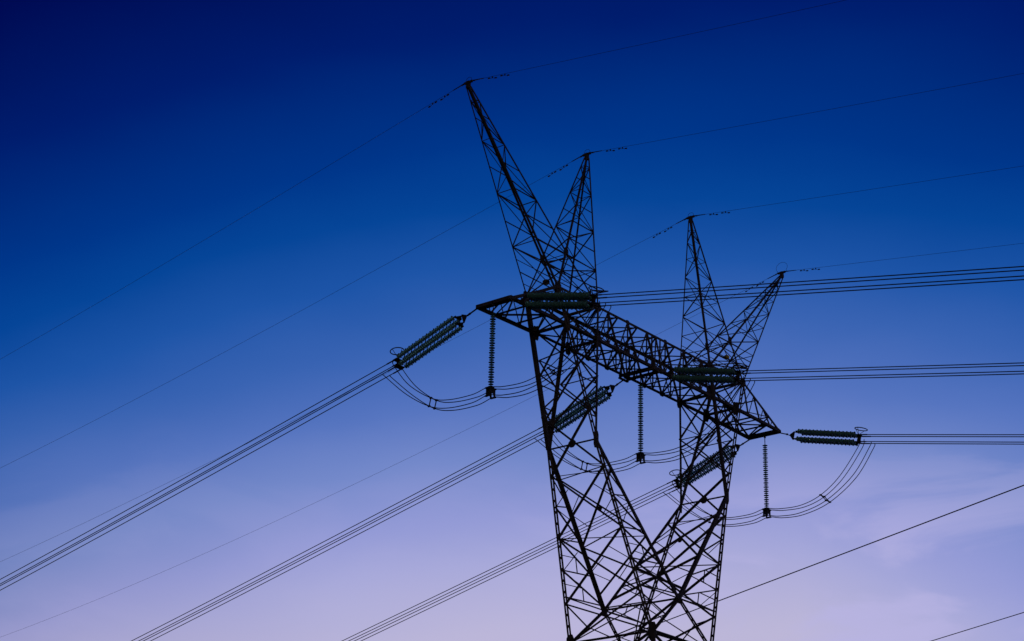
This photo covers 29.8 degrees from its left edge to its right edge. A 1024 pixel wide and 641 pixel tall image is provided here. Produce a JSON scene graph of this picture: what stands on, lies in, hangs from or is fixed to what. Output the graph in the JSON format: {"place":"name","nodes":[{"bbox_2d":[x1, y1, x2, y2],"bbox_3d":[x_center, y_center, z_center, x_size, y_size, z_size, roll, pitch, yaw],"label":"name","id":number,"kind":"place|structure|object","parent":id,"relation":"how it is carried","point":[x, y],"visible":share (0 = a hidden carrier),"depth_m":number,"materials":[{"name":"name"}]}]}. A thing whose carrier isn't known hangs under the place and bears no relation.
{"place":"outdoors","nodes":[
{"label":"outdoors","id":0,"kind":"place"},
{"bbox_2d":[0,0,1023,640],"label":"sky","id":1,"kind":"structure","parent":0,"point":[133,133],"materials":[{"name":"blue"}]},
{"bbox_2d":[613,485,1023,640],"bbox_3d":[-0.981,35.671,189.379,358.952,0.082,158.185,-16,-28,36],"label":"distribution wire","id":2,"kind":"object","parent":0,"point":[850,551],"visible":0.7,"depth_m":141.26,"materials":[{"name":"metal"}]},
{"bbox_2d":[931,612,1023,640],"bbox_3d":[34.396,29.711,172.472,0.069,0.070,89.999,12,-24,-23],"label":"distribution wire","id":3,"kind":"object","parent":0,"point":[977,626],"visible":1,"depth_m":162.67,"materials":[{"name":"metal"}]},
{"label":"ground","id":4,"kind":"structure","parent":0,"visible":0},
{"bbox_2d":[464,80,785,640],"bbox_3d":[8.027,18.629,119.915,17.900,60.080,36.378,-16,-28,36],"label":"transmission tower","id":5,"kind":"structure","parent":4,"relation":"on","point":[651,632],"depth_m":121.79,"materials":[{"name":"metal"}]},
{"bbox_2d":[1,83,463,358],"bbox_3d":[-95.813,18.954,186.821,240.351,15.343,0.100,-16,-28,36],"label":"earth wire","id":6,"kind":"object","parent":5,"relation":"attached to","point":[444,96],"visible":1,"depth_m":126.72,"materials":[{"name":"metal"}]},
{"bbox_2d":[1,155,582,467],"bbox_3d":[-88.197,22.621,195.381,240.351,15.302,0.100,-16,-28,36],"label":"earth wire","id":7,"kind":"object","parent":5,"relation":"attached to","point":[321,299],"visible":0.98,"depth_m":138.97,"materials":[{"name":"metal"}]},
{"bbox_2d":[5,218,685,559],"bbox_3d":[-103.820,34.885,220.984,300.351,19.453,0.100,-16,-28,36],"label":"earth wire","id":8,"kind":"object","parent":5,"relation":"attached to","point":[401,365],"visible":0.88,"depth_m":149.55,"materials":[{"name":"metal"}]},
{"bbox_2d":[7,273,777,634],"bbox_3d":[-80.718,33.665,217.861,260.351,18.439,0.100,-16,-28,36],"label":"earth wire","id":9,"kind":"object","parent":5,"relation":"attached to","point":[413,455],"visible":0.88,"depth_m":161.54,"materials":[{"name":"metal"}]},
{"bbox_2d":[387,309,476,373],"bbox_3d":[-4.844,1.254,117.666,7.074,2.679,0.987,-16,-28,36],"label":"tension insulator set","id":10,"kind":"object","parent":5,"relation":"attached to","point":[424,346],"visible":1,"depth_m":117.68,"materials":[{"name":"glass"}]},
{"bbox_2d":[0,364,392,590],"bbox_3d":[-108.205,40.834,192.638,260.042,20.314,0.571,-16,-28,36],"label":"conductor bundle","id":11,"kind":"object","parent":10,"relation":"attached to","point":[199,474],"visible":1,"depth_m":127.81,"materials":[{"name":"metal"}]},
{"bbox_2d":[484,302,496,398],"bbox_3d":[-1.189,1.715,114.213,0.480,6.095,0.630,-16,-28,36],"label":"suspension insulator","id":12,"kind":"object","parent":5,"relation":"hanging from","point":[490,390],"visible":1,"depth_m":113.95,"materials":[{"name":"glass"}]},
{"bbox_2d":[382,298,610,410],"bbox_3d":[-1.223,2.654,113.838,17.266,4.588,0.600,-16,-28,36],"label":"jumper loop","id":13,"kind":"object","parent":12,"relation":"hanging from","point":[436,400],"visible":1,"depth_m":111.90,"materials":[{"name":"metal"}]},
{"bbox_2d":[510,286,606,309],"bbox_3d":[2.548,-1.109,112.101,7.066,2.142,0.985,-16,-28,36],"label":"tension insulator set","id":14,"kind":"object","parent":5,"relation":"attached to","point":[543,298],"visible":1,"depth_m":111.63,"materials":[{"name":"glass"}]},
{"bbox_2d":[600,266,1023,305],"bbox_3d":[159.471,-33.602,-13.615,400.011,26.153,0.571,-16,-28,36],"label":"conductor bundle","id":15,"kind":"object","parent":14,"relation":"attached to","point":[819,283],"visible":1,"depth_m":100.28,"materials":[{"name":"metal"}]},
{"bbox_2d":[538,380,622,435],"bbox_3d":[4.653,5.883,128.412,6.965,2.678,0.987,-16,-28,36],"label":"tension insulator set","id":16,"kind":"object","parent":5,"relation":"attached to","point":[573,414],"visible":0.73,"depth_m":128.35,"materials":[{"name":"glass"}]},
{"bbox_2d":[132,429,543,640],"bbox_3d":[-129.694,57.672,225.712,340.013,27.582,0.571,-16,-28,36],"label":"conductor bundle","id":17,"kind":"object","parent":16,"relation":"attached to","point":[345,534],"visible":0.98,"depth_m":138.93,"materials":[{"name":"metal"}]},
{"bbox_2d":[635,374,645,463],"bbox_3d":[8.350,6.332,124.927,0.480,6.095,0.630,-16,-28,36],"label":"suspension insulator","id":18,"kind":"object","parent":5,"relation":"hanging from","point":[640,456],"visible":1,"depth_m":124.66,"materials":[{"name":"glass"}]},
{"bbox_2d":[534,374,754,473],"bbox_3d":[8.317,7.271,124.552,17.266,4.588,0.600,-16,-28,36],"label":"jumper loop","id":19,"kind":"object","parent":18,"relation":"hanging from","point":[697,437],"visible":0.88,"depth_m":122.24,"materials":[{"name":"metal"}]},
{"bbox_2d":[472,0,844,80],"bbox_3d":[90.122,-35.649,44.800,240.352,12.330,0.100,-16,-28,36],"label":"earth wire","id":20,"kind":"object","parent":5,"relation":"attached to","point":[632,46],"visible":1,"depth_m":110.73,"materials":[{"name":"metal"}]},
{"bbox_2d":[658,363,750,383],"bbox_3d":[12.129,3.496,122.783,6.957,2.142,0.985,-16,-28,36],"label":"tension insulator set","id":21,"kind":"object","parent":5,"relation":"attached to","point":[708,372],"visible":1,"depth_m":122.30,"materials":[{"name":"glass"}]},
{"bbox_2d":[745,362,1023,380],"bbox_3d":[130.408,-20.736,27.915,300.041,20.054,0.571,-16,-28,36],"label":"conductor bundle","id":22,"kind":"object","parent":21,"relation":"attached to","point":[888,374],"visible":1,"depth_m":113.87,"materials":[{"name":"metal"}]},
{"bbox_2d":[667,440,748,491],"bbox_3d":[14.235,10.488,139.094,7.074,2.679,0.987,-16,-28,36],"label":"tension insulator set","id":23,"kind":"object","parent":5,"relation":"attached to","point":[709,465],"visible":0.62,"depth_m":139.23,"materials":[{"name":"glass"}]},
{"bbox_2d":[342,484,671,640],"bbox_3d":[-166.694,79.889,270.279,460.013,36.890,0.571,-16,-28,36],"label":"conductor bundle","id":24,"kind":"object","parent":23,"relation":"attached to","point":[504,568],"visible":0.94,"depth_m":148.85,"materials":[{"name":"metal"}]},
{"bbox_2d":[762,435,771,518],"bbox_3d":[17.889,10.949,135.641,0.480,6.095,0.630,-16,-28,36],"label":"suspension insulator","id":25,"kind":"object","parent":5,"relation":"hanging from","point":[766,511],"visible":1,"depth_m":135.32,"materials":[{"name":"glass"}]},
{"bbox_2d":[663,437,874,526],"bbox_3d":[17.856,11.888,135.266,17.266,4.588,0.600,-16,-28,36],"label":"jumper loop","id":26,"kind":"object","parent":25,"relation":"hanging from","point":[826,499],"visible":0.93,"depth_m":133.09,"materials":[{"name":"metal"}]},
{"bbox_2d":[590,73,1023,152],"bbox_3d":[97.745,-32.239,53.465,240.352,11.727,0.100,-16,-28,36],"label":"earth wire","id":27,"kind":"object","parent":5,"relation":"attached to","point":[780,118],"visible":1,"depth_m":117.48,"materials":[{"name":"metal"}]},
{"bbox_2d":[780,427,870,445],"bbox_3d":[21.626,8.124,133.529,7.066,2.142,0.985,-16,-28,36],"label":"tension insulator set","id":28,"kind":"object","parent":5,"relation":"attached to","point":[831,433],"visible":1,"depth_m":133.04,"materials":[{"name":"glass"}]},
{"bbox_2d":[866,434,1023,444],"bbox_3d":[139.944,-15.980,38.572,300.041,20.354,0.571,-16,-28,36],"label":"conductor bundle","id":29,"kind":"object","parent":28,"relation":"attached to","point":[943,436],"visible":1,"depth_m":127.52,"materials":[{"name":"metal"}]},
{"bbox_2d":[694,166,1020,216],"bbox_3d":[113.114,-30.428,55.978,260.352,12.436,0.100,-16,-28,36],"label":"earth wire","id":30,"kind":"object","parent":5,"relation":"attached to","point":[830,195],"visible":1,"depth_m":128.75,"materials":[{"name":"metal"}]},
{"bbox_2d":[785,243,1021,271],"bbox_3d":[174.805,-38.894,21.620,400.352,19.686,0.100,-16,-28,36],"label":"earth wire","id":31,"kind":"object","parent":5,"relation":"attached to","point":[885,259],"visible":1,"depth_m":139.25,"materials":[{"name":"metal"}]}
]}

